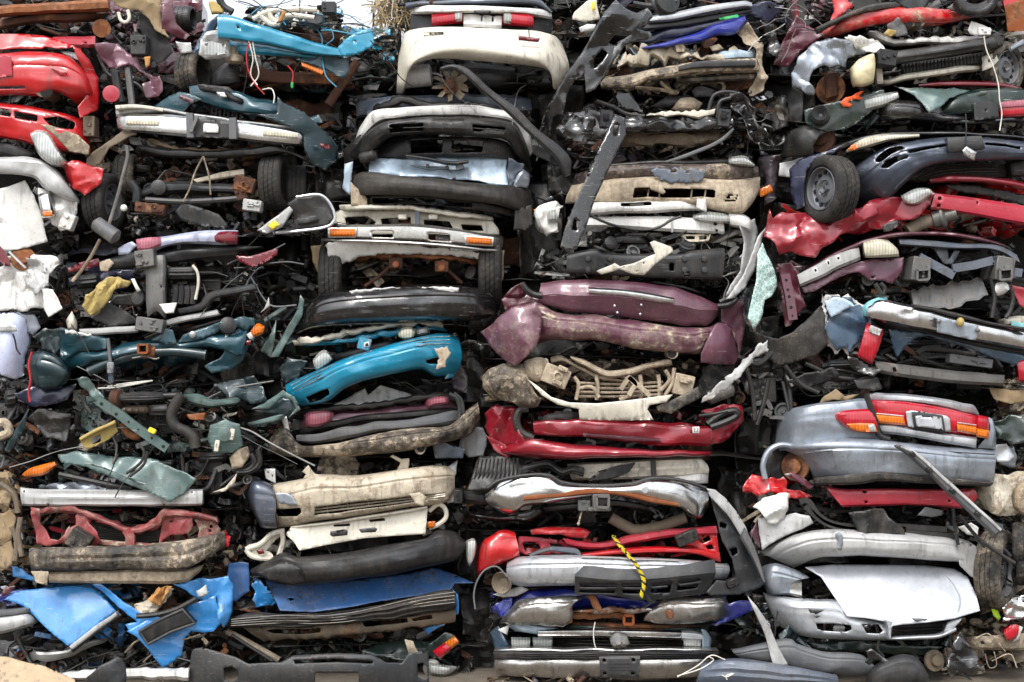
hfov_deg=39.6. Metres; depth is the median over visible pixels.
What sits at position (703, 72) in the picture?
crushed car
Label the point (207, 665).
bumper
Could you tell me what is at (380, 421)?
crushed car
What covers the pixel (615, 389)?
crushed car
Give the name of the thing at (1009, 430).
crushed car
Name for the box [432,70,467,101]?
fan assembly
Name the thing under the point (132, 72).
crushed car
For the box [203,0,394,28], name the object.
sky
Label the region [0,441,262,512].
crushed car
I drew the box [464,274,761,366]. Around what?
crushed car
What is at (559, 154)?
trim strip
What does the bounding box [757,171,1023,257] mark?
crushed car
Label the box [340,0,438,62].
torn padding
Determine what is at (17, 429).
crushed car
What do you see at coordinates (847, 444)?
crushed car
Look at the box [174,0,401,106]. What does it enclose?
crushed car
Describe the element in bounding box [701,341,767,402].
torn strip
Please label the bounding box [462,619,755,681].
crushed car
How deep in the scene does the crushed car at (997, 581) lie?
9.38 m
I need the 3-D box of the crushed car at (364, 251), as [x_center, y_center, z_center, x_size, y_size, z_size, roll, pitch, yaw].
[-0.584,-0.563,11.476,1.838,0.763,4.147,0,0,0]
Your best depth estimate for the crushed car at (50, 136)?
9.36 m
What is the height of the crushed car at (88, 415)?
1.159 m
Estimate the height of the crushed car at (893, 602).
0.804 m
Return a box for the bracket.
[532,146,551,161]
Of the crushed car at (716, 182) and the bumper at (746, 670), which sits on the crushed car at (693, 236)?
the crushed car at (716, 182)
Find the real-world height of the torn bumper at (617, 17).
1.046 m
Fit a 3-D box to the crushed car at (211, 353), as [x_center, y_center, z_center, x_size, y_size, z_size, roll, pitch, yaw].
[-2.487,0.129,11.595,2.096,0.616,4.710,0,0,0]
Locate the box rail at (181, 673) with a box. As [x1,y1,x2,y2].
[60,667,189,680]
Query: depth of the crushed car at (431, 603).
9.57 m
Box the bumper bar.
[561,114,625,250]
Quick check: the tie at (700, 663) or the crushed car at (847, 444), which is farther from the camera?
the crushed car at (847, 444)
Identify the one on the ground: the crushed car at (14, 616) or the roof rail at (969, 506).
the crushed car at (14, 616)
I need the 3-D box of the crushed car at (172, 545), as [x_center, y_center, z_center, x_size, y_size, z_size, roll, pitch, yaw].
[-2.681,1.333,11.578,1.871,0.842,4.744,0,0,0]
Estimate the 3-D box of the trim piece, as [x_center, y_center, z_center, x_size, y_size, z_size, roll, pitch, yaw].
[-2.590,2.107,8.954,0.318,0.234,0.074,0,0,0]
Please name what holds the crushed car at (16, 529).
on the crushed car at (14, 616)
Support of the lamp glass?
on the bumper at (903, 668)
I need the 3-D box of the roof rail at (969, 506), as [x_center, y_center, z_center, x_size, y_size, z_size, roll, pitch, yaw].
[2.804,0.957,9.130,0.681,0.578,0.130,0,0,0]
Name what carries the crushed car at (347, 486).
on the crushed car at (401, 541)
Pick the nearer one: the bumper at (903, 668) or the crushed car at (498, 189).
the bumper at (903, 668)
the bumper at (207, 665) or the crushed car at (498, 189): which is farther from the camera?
the crushed car at (498, 189)
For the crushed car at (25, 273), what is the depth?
9.40 m
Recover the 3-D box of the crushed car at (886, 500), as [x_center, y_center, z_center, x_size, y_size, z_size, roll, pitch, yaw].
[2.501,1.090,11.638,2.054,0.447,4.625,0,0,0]
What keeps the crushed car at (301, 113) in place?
on the crushed car at (223, 164)
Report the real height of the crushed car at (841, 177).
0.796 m
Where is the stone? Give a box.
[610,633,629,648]
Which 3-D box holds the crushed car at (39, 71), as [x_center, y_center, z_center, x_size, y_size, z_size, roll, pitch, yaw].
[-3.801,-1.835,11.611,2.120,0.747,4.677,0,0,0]
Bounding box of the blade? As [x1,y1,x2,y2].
[748,597,787,664]
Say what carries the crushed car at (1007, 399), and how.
on the crushed car at (1009, 430)
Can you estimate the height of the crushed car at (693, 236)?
1.045 m
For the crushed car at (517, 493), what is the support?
on the crushed car at (589, 560)
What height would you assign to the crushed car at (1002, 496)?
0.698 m
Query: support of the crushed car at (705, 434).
on the crushed car at (517, 493)
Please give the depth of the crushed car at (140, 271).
9.50 m
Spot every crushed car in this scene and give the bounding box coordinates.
[0,0,172,63]
[0,33,158,138]
[0,100,119,195]
[0,145,129,251]
[0,214,77,316]
[0,310,50,378]
[0,376,63,453]
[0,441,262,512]
[0,449,41,584]
[0,477,252,588]
[0,565,233,681]
[0,585,38,633]
[1,324,314,498]
[11,193,337,360]
[14,316,301,406]
[69,104,349,230]
[94,0,207,106]
[144,74,348,172]
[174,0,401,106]
[197,629,475,675]
[216,562,508,649]
[221,503,495,585]
[228,453,457,553]
[237,385,500,465]
[259,321,495,408]
[270,282,497,357]
[299,204,557,307]
[314,118,574,229]
[332,93,547,172]
[370,0,579,145]
[441,455,763,534]
[452,521,737,608]
[456,404,771,461]
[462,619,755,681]
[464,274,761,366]
[465,352,780,419]
[473,585,780,647]
[516,188,796,318]
[527,66,791,239]
[547,147,803,213]
[552,0,826,62]
[564,22,791,111]
[711,603,1010,679]
[718,294,1023,424]
[729,391,995,492]
[741,558,983,663]
[742,473,988,526]
[742,491,1015,576]
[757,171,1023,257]
[761,230,1023,326]
[764,80,1023,156]
[770,17,1023,130]
[773,0,1023,66]
[778,114,1023,222]
[946,517,1023,616]
[964,579,1023,668]
[965,316,1023,417]
[973,445,1023,527]
[988,412,1023,462]
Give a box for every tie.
[677,655,724,676]
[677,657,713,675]
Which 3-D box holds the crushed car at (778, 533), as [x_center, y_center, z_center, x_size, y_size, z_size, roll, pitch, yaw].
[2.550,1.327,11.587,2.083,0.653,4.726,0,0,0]
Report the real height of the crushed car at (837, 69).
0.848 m
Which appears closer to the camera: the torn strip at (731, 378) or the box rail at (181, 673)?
the box rail at (181, 673)
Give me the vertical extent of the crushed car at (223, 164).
0.821 m
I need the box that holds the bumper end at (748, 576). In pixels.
[706,488,764,595]
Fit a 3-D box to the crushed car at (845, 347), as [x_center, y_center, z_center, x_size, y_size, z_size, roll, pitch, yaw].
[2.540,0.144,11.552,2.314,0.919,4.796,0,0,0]
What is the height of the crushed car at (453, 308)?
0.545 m
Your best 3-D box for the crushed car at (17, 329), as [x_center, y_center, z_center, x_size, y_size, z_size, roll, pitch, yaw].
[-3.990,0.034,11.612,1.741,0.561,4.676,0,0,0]
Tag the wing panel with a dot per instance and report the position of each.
(740, 285)
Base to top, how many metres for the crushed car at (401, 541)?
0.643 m
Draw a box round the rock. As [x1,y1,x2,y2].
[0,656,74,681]
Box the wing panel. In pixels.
[726,227,765,298]
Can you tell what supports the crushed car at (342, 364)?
on the crushed car at (380, 421)
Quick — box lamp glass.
[865,649,887,664]
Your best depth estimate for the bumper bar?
9.01 m
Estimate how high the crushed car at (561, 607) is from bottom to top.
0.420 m
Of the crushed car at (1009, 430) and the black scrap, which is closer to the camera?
the black scrap
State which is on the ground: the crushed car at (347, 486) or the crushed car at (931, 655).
the crushed car at (931, 655)
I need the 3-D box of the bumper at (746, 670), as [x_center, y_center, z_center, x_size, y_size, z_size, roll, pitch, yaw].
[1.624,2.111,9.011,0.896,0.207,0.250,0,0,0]
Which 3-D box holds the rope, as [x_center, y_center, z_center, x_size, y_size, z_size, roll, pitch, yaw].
[0.752,1.496,9.216,0.128,0.432,0.378,0,0,-43]
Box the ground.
[75,658,1023,681]
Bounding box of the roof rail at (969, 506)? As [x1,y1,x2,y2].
[894,445,1001,534]
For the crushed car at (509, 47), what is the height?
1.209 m
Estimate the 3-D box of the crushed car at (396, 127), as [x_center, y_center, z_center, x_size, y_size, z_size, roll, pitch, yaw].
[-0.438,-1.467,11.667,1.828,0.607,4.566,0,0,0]
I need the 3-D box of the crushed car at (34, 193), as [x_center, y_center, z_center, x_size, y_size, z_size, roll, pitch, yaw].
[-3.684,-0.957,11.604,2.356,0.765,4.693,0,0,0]
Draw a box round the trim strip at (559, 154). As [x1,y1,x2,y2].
[440,64,570,177]
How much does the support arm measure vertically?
0.226 m
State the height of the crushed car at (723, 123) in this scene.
1.231 m
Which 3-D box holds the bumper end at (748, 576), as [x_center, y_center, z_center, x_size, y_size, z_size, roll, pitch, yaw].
[1.459,1.308,9.286,0.406,0.702,0.142,0,0,0]
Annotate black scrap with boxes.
[947,632,983,678]
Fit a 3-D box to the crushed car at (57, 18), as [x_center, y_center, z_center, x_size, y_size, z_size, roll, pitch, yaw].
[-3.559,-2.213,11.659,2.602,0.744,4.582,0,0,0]
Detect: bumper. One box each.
[188,648,428,681]
[536,0,652,161]
[696,658,837,681]
[730,638,873,675]
[865,654,928,681]
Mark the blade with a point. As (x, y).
(776, 656)
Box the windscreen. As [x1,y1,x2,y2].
[747,243,776,328]
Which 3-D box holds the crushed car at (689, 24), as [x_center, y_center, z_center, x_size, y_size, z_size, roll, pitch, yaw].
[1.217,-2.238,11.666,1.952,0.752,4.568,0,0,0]
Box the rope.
[612,535,655,607]
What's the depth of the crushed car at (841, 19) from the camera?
9.53 m
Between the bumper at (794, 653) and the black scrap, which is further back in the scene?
the bumper at (794, 653)
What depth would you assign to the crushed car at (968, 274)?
9.43 m
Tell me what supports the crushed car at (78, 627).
on the ground
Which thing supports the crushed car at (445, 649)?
on the ground
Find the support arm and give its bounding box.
[597,241,672,274]
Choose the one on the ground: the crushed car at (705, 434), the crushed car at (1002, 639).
the crushed car at (1002, 639)
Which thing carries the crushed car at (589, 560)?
on the crushed car at (561, 607)
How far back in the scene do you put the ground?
9.54 m

